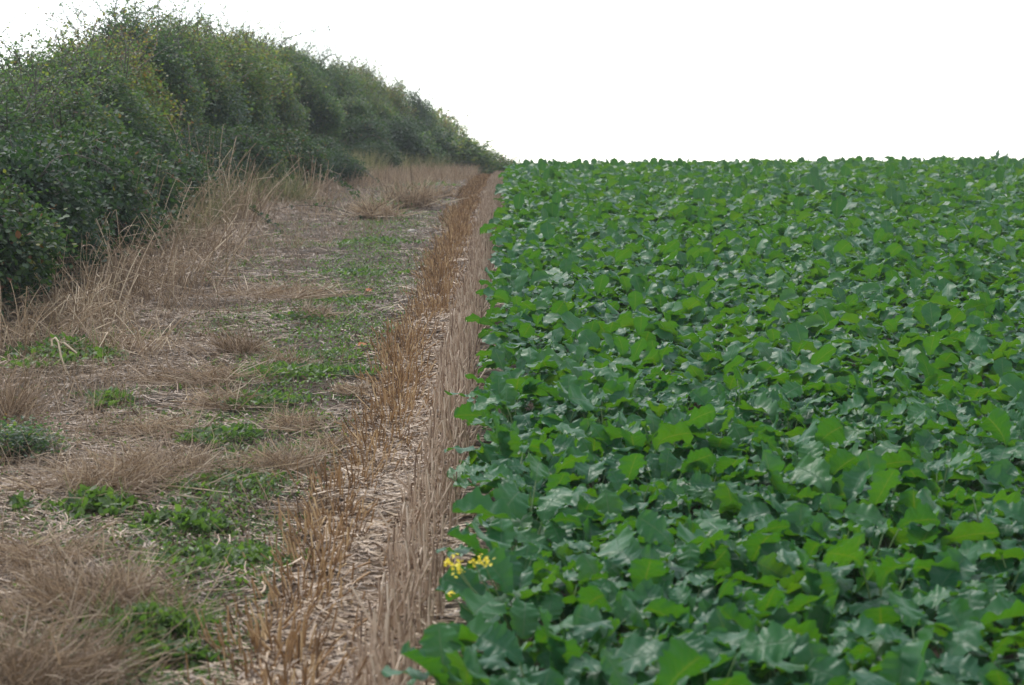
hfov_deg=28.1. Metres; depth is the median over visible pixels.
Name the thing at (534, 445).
crop plant
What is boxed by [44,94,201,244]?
bramble bush
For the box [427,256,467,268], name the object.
stubble tuft
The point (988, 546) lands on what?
crop plant
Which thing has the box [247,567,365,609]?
stubble tuft
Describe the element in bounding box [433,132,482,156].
bramble bush
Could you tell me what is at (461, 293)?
stubble tuft
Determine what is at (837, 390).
crop plant
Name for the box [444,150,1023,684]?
crop canopy
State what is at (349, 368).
weed patch
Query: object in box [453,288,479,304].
stubble tuft
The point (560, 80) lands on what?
sky
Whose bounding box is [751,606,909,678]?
crop plant
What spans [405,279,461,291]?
stubble tuft
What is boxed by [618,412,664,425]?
crop plant
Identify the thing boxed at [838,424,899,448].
crop plant
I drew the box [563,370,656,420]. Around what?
crop plant
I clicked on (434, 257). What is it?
stubble tuft
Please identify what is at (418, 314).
stubble tuft
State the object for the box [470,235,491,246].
stubble tuft
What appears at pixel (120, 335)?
stalk clump
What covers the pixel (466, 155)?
hedge shrub
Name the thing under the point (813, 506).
crop plant
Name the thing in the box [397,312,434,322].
stubble tuft
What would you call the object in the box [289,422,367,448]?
grass tussock
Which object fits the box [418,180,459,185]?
weed patch
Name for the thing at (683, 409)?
crop plant
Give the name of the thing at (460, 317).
stubble tuft
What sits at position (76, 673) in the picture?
grass tussock
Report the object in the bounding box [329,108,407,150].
bramble bush
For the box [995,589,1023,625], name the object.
crop plant
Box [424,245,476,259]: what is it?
stubble tuft
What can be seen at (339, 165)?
bramble bush
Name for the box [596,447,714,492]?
crop plant
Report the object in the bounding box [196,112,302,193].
bramble bush
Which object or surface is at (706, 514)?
crop plant
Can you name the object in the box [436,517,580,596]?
crop plant
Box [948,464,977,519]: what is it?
crop plant
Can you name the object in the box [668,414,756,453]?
crop plant
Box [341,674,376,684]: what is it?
stubble tuft
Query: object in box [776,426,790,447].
crop plant
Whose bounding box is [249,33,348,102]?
hedge shrub
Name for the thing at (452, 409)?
stubble tuft
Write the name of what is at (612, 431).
crop plant
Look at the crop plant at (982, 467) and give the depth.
9.26 m
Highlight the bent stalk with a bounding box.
[51,337,76,374]
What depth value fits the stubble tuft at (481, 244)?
23.33 m
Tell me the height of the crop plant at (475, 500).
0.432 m
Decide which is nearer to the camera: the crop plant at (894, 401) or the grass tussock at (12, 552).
the grass tussock at (12, 552)
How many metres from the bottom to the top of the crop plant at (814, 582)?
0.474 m
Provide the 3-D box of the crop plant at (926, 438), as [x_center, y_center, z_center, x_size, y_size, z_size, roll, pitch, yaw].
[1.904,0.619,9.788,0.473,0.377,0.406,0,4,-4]
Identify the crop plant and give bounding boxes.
[381,623,516,684]
[435,578,571,623]
[435,656,601,684]
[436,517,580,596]
[439,550,613,651]
[444,411,546,473]
[444,542,573,634]
[446,544,552,588]
[447,423,578,483]
[448,613,600,677]
[448,622,583,675]
[452,486,603,554]
[453,433,544,501]
[454,394,577,434]
[459,425,557,466]
[459,547,590,651]
[462,438,594,497]
[462,526,576,582]
[463,621,600,684]
[464,373,529,426]
[466,380,564,439]
[467,376,540,418]
[470,497,539,549]
[472,606,619,684]
[477,416,518,434]
[477,421,563,461]
[478,452,586,563]
[480,409,542,456]
[480,463,570,521]
[491,447,587,493]
[493,572,615,644]
[494,487,597,530]
[506,370,593,421]
[506,578,644,654]
[512,520,608,592]
[513,377,603,418]
[521,473,598,492]
[525,451,564,473]
[527,374,605,420]
[528,666,564,684]
[531,516,619,534]
[532,395,598,434]
[532,465,620,518]
[534,556,631,596]
[537,652,653,678]
[539,391,635,426]
[540,429,576,440]
[540,433,651,505]
[541,413,574,426]
[542,496,636,542]
[546,378,640,421]
[548,507,653,564]
[550,417,583,440]
[552,418,670,457]
[554,540,715,591]
[555,520,628,571]
[556,526,693,645]
[559,614,656,653]
[560,528,636,573]
[562,556,674,589]
[562,578,737,624]
[562,671,636,684]
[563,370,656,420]
[564,381,629,430]
[569,414,624,486]
[570,449,646,495]
[573,603,692,677]
[576,437,659,481]
[576,540,717,632]
[579,418,643,482]
[581,489,684,543]
[586,479,667,507]
[590,421,693,482]
[593,366,677,397]
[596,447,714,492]
[599,403,715,458]
[600,620,795,684]
[600,637,733,684]
[601,380,694,406]
[603,379,692,419]
[604,494,677,529]
[604,518,709,540]
[607,469,709,518]
[611,395,675,421]
[611,400,687,453]
[613,613,773,679]
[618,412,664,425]
[621,578,759,670]
[627,584,779,619]
[631,388,718,435]
[636,509,746,589]
[636,638,799,684]
[637,534,746,579]
[639,468,682,509]
[639,478,710,513]
[641,542,777,601]
[643,598,757,665]
[647,407,733,445]
[647,459,766,512]
[656,559,742,609]
[662,414,724,448]
[662,469,784,517]
[663,391,735,434]
[663,406,763,452]
[664,379,739,408]
[666,479,751,537]
[667,471,748,509]
[667,501,770,531]
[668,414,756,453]
[674,454,766,486]
[674,514,748,580]
[676,516,790,571]
[679,439,755,459]
[688,447,759,481]
[688,659,812,684]
[689,386,737,435]
[694,582,835,631]
[700,508,805,549]
[706,606,872,679]
[707,542,804,586]
[710,383,784,418]
[710,497,816,530]
[710,514,774,548]
[711,461,781,487]
[713,418,832,485]
[716,424,784,478]
[716,460,762,479]
[717,366,806,418]
[717,377,769,421]
[719,421,765,433]
[720,602,871,684]
[721,562,761,584]
[722,414,829,484]
[725,391,846,430]
[725,463,842,511]
[728,380,807,430]
[731,413,804,448]
[735,384,847,415]
[737,481,822,511]
[741,521,798,561]
[741,539,822,585]
[742,418,860,491]
[744,450,845,512]
[744,582,868,622]
[745,432,794,446]
[750,388,861,431]
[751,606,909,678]
[753,546,875,615]
[755,489,824,521]
[755,513,860,576]
[757,531,874,598]
[761,448,858,500]
[773,440,882,470]
[775,587,876,662]
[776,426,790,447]
[777,394,864,437]
[778,386,822,408]
[778,503,851,561]
[780,464,868,492]
[781,402,841,430]
[782,439,865,450]
[782,611,918,662]
[786,641,929,684]
[788,454,900,545]
[795,520,885,577]
[796,431,858,451]
[797,379,856,404]
[802,502,943,571]
[803,526,922,600]
[805,656,966,684]
[810,384,889,403]
[815,371,906,419]
[816,367,939,416]
[816,410,914,438]
[817,538,961,632]
[819,448,912,470]
[820,403,871,424]
[820,493,896,545]
[823,490,942,550]
[825,399,910,441]
[826,410,947,450]
[826,675,935,684]
[827,496,950,554]
[829,484,896,548]
[829,584,963,656]
[829,642,885,672]
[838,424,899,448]
[840,404,880,440]
[844,501,964,555]
[845,430,981,456]
[846,590,984,684]
[847,625,933,684]
[851,399,937,439]
[851,401,939,453]
[851,548,996,650]
[851,549,949,602]
[853,569,956,622]
[855,518,998,558]
[857,450,940,545]
[858,487,976,522]
[866,458,976,484]
[866,541,1011,642]
[869,588,1023,671]
[874,401,952,452]
[875,396,939,415]
[875,637,943,683]
[877,435,987,468]
[882,499,999,545]
[887,443,944,481]
[889,380,936,402]
[890,445,983,506]
[891,415,955,450]
[893,369,978,417]
[895,567,1009,617]
[897,384,1010,414]
[898,535,1023,589]
[899,429,939,468]
[905,398,989,450]
[907,398,965,444]
[916,486,1023,559]
[917,442,986,499]
[922,378,997,403]
[922,540,1023,591]
[923,445,1023,490]
[925,597,1023,684]
[926,649,1023,684]
[930,409,1023,434]
[931,397,1006,417]
[932,484,995,519]
[933,445,1023,489]
[933,511,1017,541]
[934,577,1023,659]
[938,444,979,486]
[940,459,1021,516]
[942,425,998,489]
[947,433,1023,484]
[947,507,1022,559]
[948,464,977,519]
[951,471,1023,559]
[963,397,1015,417]
[963,397,1021,420]
[965,389,1021,425]
[969,408,1023,481]
[972,533,1023,563]
[973,459,1023,494]
[975,463,1023,494]
[975,557,1023,643]
[978,520,1023,562]
[978,663,1022,684]
[981,591,1023,684]
[982,464,1014,504]
[993,431,1023,447]
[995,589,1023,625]
[998,430,1023,460]
[1002,484,1023,495]
[1010,402,1023,423]
[1016,428,1023,437]
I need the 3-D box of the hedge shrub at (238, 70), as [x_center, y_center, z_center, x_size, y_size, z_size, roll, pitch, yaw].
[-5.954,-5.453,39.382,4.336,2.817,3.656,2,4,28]
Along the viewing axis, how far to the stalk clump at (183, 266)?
19.99 m
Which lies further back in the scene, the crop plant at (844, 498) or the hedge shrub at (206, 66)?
the hedge shrub at (206, 66)
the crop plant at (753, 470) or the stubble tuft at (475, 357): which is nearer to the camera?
the crop plant at (753, 470)
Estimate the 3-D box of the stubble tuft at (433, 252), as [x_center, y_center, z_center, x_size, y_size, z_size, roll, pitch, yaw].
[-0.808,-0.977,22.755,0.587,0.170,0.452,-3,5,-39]
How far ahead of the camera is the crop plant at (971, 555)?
7.25 m
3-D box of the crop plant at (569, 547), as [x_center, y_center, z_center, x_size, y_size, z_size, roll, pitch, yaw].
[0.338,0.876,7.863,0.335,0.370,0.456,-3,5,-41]
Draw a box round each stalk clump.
[0,281,95,359]
[1,228,179,332]
[1,273,141,338]
[36,296,212,359]
[40,198,224,305]
[69,206,278,289]
[77,159,155,268]
[98,154,248,258]
[141,199,280,258]
[154,152,281,242]
[161,109,256,213]
[203,145,303,225]
[286,148,346,202]
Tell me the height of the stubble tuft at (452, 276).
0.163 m
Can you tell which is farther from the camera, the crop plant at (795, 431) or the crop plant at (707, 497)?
the crop plant at (795, 431)
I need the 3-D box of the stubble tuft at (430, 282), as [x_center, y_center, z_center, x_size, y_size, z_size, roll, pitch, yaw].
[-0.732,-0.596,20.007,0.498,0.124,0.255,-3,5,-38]
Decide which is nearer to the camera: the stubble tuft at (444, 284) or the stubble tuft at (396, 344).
the stubble tuft at (396, 344)
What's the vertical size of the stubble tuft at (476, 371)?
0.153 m
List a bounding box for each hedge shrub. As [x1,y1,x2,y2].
[0,5,209,140]
[0,8,136,146]
[0,14,104,145]
[0,42,158,78]
[0,49,133,132]
[0,52,97,151]
[7,0,193,144]
[34,0,233,130]
[67,7,245,34]
[67,35,180,146]
[84,40,216,141]
[90,0,253,119]
[126,0,292,125]
[141,1,321,115]
[151,0,263,45]
[180,23,261,135]
[201,22,335,110]
[203,5,309,68]
[237,32,349,80]
[238,67,286,136]
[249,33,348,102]
[262,70,315,138]
[293,53,348,144]
[296,34,376,104]
[315,37,381,105]
[327,45,404,107]
[333,81,379,124]
[346,62,444,130]
[367,90,401,122]
[369,61,418,119]
[397,129,453,167]
[412,107,446,133]
[432,104,461,141]
[437,133,504,173]
[440,103,472,140]
[455,111,480,145]
[474,149,522,173]
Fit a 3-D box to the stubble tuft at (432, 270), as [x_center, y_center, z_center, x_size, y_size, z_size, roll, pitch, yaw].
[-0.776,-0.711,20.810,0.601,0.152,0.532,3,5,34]
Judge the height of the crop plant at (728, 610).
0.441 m
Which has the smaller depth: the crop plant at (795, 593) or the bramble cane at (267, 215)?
the crop plant at (795, 593)
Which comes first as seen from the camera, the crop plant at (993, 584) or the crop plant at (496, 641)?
the crop plant at (496, 641)
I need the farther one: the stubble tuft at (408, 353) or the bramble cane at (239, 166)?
the bramble cane at (239, 166)
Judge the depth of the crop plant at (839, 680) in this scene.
5.86 m
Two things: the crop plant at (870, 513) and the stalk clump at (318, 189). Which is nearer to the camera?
the crop plant at (870, 513)
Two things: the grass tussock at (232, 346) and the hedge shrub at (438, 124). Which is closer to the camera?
the grass tussock at (232, 346)
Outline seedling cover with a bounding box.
[0,180,460,684]
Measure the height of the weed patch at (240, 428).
0.109 m
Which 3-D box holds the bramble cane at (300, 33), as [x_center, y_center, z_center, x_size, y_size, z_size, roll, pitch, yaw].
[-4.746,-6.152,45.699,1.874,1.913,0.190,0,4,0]
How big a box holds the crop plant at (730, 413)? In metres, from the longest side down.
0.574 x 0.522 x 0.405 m
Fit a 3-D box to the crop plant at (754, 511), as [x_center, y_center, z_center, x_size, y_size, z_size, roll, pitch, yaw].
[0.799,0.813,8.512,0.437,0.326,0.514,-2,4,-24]
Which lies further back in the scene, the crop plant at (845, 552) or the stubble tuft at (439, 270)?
the stubble tuft at (439, 270)
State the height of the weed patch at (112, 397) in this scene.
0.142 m
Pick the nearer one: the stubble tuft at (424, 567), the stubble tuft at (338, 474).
the stubble tuft at (424, 567)
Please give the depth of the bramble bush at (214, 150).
30.52 m
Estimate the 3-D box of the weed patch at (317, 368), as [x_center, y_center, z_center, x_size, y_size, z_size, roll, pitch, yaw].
[-1.535,0.157,14.032,0.782,0.154,1.520,0,4,0]
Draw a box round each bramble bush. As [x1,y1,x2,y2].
[0,102,183,267]
[0,127,139,300]
[0,148,84,325]
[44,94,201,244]
[108,114,231,219]
[165,124,257,206]
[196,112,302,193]
[247,109,337,185]
[306,145,372,183]
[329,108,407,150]
[343,133,405,172]
[372,107,428,159]
[396,104,459,161]
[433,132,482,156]
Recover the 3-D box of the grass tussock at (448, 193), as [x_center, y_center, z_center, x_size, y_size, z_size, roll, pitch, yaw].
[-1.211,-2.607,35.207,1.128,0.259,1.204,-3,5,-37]
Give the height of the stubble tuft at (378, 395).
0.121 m
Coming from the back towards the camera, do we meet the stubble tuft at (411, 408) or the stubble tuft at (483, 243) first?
the stubble tuft at (483, 243)
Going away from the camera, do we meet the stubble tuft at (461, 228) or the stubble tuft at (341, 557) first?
the stubble tuft at (341, 557)
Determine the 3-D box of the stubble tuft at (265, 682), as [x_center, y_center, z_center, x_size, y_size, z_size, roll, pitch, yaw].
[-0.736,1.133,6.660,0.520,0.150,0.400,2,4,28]
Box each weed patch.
[0,321,128,368]
[0,413,87,457]
[4,491,59,514]
[38,474,145,518]
[55,577,245,647]
[80,383,138,407]
[121,628,225,670]
[123,499,235,535]
[134,529,311,569]
[154,465,308,497]
[173,419,272,445]
[207,386,312,405]
[230,351,344,384]
[267,309,336,320]
[294,345,364,359]
[303,294,396,304]
[305,265,411,275]
[322,362,391,374]
[332,235,423,244]
[367,199,411,205]
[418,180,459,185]
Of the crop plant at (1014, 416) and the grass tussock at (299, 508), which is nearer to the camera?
the grass tussock at (299, 508)
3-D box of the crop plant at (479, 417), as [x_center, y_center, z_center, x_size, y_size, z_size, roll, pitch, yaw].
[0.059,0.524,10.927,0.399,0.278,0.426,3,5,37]
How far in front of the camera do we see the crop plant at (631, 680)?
6.21 m
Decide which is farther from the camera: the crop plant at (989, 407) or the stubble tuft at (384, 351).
the stubble tuft at (384, 351)
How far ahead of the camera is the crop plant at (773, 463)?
8.77 m
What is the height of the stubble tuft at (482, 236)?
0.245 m
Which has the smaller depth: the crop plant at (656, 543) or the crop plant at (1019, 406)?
the crop plant at (656, 543)
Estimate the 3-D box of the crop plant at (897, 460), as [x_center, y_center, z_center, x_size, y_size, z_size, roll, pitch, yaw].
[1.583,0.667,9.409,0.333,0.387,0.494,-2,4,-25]
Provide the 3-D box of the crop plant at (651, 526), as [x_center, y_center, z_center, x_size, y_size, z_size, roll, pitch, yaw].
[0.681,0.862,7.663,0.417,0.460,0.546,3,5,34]
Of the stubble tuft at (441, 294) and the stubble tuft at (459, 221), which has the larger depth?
the stubble tuft at (459, 221)
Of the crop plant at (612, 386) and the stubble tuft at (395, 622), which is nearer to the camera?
the stubble tuft at (395, 622)
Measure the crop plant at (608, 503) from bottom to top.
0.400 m
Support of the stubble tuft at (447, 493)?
on the ground at (262, 265)
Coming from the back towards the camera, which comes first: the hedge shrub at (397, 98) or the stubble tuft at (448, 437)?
the hedge shrub at (397, 98)
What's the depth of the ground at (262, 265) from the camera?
14.43 m
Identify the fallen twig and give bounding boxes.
[339,291,398,297]
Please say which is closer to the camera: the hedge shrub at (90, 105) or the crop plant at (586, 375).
the crop plant at (586, 375)
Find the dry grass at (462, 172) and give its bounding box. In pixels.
[0,162,486,684]
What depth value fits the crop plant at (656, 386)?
11.54 m
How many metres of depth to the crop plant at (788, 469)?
9.24 m
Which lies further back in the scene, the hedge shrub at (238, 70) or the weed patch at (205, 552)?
the hedge shrub at (238, 70)
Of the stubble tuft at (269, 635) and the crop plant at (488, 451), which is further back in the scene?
the crop plant at (488, 451)
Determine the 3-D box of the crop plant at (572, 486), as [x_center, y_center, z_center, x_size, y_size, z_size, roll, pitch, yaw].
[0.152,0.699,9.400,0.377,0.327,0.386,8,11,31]
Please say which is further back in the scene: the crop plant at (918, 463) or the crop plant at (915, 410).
the crop plant at (915, 410)
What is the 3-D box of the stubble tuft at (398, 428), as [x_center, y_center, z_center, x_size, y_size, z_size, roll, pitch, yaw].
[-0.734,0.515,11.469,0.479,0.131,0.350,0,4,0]
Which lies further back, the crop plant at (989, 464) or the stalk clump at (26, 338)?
the stalk clump at (26, 338)
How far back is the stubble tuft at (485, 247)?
22.94 m
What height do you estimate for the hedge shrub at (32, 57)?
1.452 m
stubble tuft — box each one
[185,637,367,684]
[194,600,367,650]
[199,606,346,664]
[199,655,333,684]
[206,630,334,681]
[214,668,321,684]
[222,579,343,632]
[224,534,370,581]
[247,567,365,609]
[248,580,351,618]
[253,550,370,599]
[255,521,349,557]
[260,523,390,567]
[267,455,383,495]
[274,489,382,527]
[277,497,391,535]
[277,509,373,544]
[294,489,362,518]
[296,468,395,501]
[297,453,400,484]
[299,475,376,499]
[327,423,420,456]
[329,444,411,466]
[330,400,422,431]
[331,438,422,458]
[331,446,405,473]
[332,419,400,441]
[337,423,413,446]
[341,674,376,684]
[343,405,427,433]
[343,609,421,663]
[343,654,426,684]
[345,634,431,684]
[345,642,435,684]
[351,357,435,383]
[351,391,428,418]
[351,398,432,422]
[351,583,436,646]
[356,382,435,409]
[357,366,431,389]
[358,340,421,358]
[360,358,424,377]
[360,603,429,670]
[361,386,435,407]
[363,326,434,348]
[363,378,430,398]
[364,340,434,361]
[365,365,436,386]
[367,325,434,343]
[367,350,431,365]
[368,337,423,352]
[368,582,435,632]
[369,329,439,351]
[371,319,445,339]
[374,343,435,366]
[374,570,439,608]
[375,569,444,620]
[376,505,447,545]
[377,354,436,373]
[378,527,459,558]
[379,380,431,400]
[379,539,456,589]
[382,538,465,579]
[383,322,435,336]
[384,315,441,329]
[387,316,444,334]
[387,519,441,567]
[390,308,448,318]
[390,540,455,599]
[394,309,443,321]
[395,466,461,499]
[396,298,456,314]
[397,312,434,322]
[397,497,457,542]
[398,280,462,295]
[399,296,455,312]
[399,499,456,530]
[400,465,464,505]
[401,484,456,525]
[402,296,449,309]
[402,457,458,488]
[403,284,454,296]
[403,302,449,316]
[404,253,456,265]
[405,254,458,265]
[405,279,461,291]
[406,291,464,306]
[407,445,463,475]
[408,263,464,278]
[410,268,458,283]
[410,469,467,515]
[411,260,456,273]
[411,284,459,297]
[413,252,454,263]
[413,287,448,300]
[414,247,464,260]
[414,258,459,271]
[414,275,456,286]
[414,436,462,470]
[415,266,462,280]
[415,292,453,306]
[416,264,464,280]
[416,274,465,289]
[416,279,462,290]
[418,410,477,431]
[419,243,468,254]
[419,254,451,263]
[419,263,466,274]
[419,273,455,284]
[420,436,465,467]
[420,456,464,492]
[421,238,470,249]
[421,395,474,427]
[421,411,477,447]
[422,439,468,463]
[423,415,481,446]
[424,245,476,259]
[425,373,480,401]
[426,236,466,246]
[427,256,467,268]
[427,372,481,395]
[428,243,470,256]
[429,231,466,242]
[429,380,475,404]
[429,420,478,456]
[430,386,471,414]
[431,392,460,421]
[432,333,475,357]
[433,220,478,230]
[433,342,473,360]
[433,376,473,408]
[434,343,484,371]
[434,404,475,441]
[435,229,470,240]
[435,231,476,240]
[435,343,479,372]
[435,362,486,390]
[435,389,475,412]
[436,356,474,384]
[436,370,472,391]
[437,211,468,221]
[437,351,477,374]
[437,358,474,389]
[439,213,474,223]
[439,341,471,365]
[440,206,480,216]
[440,217,479,226]
[440,224,469,234]
[441,204,476,213]
[441,205,474,213]
[441,221,477,232]
[441,321,487,342]
[442,320,476,347]
[442,359,477,381]
[444,215,475,225]
[444,223,473,234]
[444,315,483,342]
[444,332,477,354]
[445,329,478,350]
[447,329,480,350]
[448,299,489,314]
[448,307,485,329]
[449,298,487,316]
[449,303,479,315]
[450,296,488,314]
[450,313,479,333]
[453,282,491,297]
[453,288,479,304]
[453,306,482,327]
[455,282,485,298]
[455,286,484,306]
[455,307,482,328]
[456,276,489,288]
[456,291,486,312]
[457,291,486,305]
[457,295,483,312]
[458,267,491,282]
[460,267,485,284]
[462,274,489,289]
[463,246,492,259]
[463,268,490,284]
[464,272,487,288]
[464,279,485,301]
[466,251,492,268]
[466,254,494,269]
[466,257,494,274]
[466,261,491,274]
[467,230,490,246]
[467,241,494,257]
[467,264,492,281]
[468,247,487,258]
[469,235,490,245]
[469,242,498,253]
[469,258,489,274]
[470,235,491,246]
[471,238,494,249]
[471,239,488,249]
[472,246,492,258]
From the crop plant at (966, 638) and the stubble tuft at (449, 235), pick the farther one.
the stubble tuft at (449, 235)
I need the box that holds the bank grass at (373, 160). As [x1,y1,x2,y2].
[134,100,459,245]
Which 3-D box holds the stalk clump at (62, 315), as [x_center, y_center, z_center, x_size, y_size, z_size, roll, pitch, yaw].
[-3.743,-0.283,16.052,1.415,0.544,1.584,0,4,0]
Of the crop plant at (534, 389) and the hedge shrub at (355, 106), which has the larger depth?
the hedge shrub at (355, 106)
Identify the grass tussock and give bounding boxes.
[0,336,110,426]
[0,422,276,506]
[0,504,196,575]
[0,521,274,642]
[0,568,260,684]
[44,408,289,492]
[62,395,260,439]
[87,343,316,388]
[142,371,305,412]
[160,311,304,358]
[179,427,396,477]
[199,271,381,298]
[238,384,350,434]
[239,162,343,204]
[246,343,326,369]
[259,494,345,517]
[270,291,355,319]
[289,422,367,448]
[311,186,427,217]
[319,373,405,396]
[368,161,468,208]
[421,184,477,197]
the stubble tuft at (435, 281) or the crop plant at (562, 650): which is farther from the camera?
the stubble tuft at (435, 281)
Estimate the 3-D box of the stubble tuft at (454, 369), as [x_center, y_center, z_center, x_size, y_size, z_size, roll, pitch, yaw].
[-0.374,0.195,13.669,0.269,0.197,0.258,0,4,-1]
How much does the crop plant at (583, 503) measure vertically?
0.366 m
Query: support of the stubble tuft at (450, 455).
on the ground at (262, 265)
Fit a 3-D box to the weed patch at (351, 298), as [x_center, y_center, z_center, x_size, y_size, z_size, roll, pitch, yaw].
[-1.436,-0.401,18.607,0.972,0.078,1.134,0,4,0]
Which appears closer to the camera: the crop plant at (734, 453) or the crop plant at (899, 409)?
the crop plant at (734, 453)
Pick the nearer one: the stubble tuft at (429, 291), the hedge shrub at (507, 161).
the stubble tuft at (429, 291)
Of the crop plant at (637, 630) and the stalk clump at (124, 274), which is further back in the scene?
the stalk clump at (124, 274)
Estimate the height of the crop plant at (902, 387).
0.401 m
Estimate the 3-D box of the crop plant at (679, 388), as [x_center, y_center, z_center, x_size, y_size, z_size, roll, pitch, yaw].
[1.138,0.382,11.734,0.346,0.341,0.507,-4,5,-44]
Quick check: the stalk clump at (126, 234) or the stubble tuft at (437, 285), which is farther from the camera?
the stalk clump at (126, 234)
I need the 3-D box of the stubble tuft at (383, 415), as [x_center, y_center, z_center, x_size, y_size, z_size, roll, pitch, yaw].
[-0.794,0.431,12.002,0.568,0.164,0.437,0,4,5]
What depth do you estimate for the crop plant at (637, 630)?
6.77 m
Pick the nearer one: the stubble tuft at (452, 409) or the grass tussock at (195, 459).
the grass tussock at (195, 459)
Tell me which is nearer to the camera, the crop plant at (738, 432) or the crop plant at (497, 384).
the crop plant at (738, 432)
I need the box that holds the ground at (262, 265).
[0,119,1022,684]
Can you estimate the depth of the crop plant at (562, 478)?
9.07 m
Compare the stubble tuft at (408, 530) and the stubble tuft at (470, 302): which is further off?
the stubble tuft at (470, 302)
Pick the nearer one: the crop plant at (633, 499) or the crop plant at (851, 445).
the crop plant at (633, 499)
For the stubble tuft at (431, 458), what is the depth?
10.37 m
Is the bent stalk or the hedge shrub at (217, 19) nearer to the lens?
the bent stalk
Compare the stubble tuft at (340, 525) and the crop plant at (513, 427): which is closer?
the stubble tuft at (340, 525)
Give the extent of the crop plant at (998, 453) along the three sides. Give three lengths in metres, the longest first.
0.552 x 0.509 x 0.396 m
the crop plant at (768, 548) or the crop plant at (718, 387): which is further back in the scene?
the crop plant at (718, 387)
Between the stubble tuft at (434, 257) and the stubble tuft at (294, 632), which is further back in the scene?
the stubble tuft at (434, 257)
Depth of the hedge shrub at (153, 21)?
40.68 m
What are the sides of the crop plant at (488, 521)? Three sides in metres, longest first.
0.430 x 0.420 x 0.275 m
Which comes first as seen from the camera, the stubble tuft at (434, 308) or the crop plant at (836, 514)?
the crop plant at (836, 514)
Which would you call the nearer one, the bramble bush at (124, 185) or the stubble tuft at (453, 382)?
the stubble tuft at (453, 382)
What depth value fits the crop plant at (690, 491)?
9.00 m
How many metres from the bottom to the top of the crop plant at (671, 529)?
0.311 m
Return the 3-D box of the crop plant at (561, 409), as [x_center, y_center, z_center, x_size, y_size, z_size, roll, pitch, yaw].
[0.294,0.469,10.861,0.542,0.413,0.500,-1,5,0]
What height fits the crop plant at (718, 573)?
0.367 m
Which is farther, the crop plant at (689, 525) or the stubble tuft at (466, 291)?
the stubble tuft at (466, 291)
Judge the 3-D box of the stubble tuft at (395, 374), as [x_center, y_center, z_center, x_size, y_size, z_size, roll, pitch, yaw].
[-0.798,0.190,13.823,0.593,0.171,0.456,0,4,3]
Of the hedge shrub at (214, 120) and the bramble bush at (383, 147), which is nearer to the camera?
the hedge shrub at (214, 120)
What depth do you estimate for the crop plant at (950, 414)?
10.65 m
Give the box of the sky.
[0,0,1023,163]
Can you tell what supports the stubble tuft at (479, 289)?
on the ground at (262, 265)
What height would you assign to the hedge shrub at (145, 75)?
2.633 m
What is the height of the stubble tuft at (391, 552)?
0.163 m
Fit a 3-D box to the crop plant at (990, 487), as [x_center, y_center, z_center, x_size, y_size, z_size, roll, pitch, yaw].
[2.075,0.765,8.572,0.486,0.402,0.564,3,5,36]
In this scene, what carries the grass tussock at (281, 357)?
on the ground at (262, 265)
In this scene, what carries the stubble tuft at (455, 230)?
on the ground at (262, 265)
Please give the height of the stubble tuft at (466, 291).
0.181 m
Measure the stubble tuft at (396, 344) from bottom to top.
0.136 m
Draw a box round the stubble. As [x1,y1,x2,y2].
[451,170,503,222]
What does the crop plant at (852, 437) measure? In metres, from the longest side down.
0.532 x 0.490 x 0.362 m
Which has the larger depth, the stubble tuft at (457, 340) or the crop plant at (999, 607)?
the stubble tuft at (457, 340)
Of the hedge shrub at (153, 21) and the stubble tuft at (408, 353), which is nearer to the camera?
the stubble tuft at (408, 353)
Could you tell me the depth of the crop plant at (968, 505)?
8.28 m
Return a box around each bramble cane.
[211,138,260,199]
[231,197,298,238]
[271,24,339,58]
[275,201,361,218]
[318,153,360,199]
[346,160,380,184]
[360,135,401,164]
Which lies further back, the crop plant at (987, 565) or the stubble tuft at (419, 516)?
the stubble tuft at (419, 516)
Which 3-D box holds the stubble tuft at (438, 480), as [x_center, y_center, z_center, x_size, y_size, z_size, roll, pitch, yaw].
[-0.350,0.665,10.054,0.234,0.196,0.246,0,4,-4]
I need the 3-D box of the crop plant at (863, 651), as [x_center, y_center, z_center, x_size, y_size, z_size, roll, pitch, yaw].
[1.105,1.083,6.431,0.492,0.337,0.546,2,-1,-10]
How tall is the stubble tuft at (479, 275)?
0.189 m
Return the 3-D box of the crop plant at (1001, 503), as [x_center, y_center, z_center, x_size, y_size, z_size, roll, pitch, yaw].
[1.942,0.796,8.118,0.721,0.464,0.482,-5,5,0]
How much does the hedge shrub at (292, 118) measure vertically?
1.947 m
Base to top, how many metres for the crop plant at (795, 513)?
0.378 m
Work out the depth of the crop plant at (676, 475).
9.45 m
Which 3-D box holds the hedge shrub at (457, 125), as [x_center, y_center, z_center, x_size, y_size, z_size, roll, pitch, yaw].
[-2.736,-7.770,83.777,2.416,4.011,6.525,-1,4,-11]
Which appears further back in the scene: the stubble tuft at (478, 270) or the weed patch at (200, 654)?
the stubble tuft at (478, 270)
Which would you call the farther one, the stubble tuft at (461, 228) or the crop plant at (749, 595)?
the stubble tuft at (461, 228)
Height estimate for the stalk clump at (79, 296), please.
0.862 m
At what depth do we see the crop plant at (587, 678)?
6.19 m
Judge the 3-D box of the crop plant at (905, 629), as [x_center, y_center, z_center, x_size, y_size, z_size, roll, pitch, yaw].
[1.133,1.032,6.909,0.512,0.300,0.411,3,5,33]
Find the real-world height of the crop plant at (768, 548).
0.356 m
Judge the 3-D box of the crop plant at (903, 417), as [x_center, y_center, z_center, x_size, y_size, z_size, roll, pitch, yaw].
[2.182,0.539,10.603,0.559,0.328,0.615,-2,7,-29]
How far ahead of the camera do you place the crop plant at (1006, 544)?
7.78 m
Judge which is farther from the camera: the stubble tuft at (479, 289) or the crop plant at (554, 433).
the stubble tuft at (479, 289)

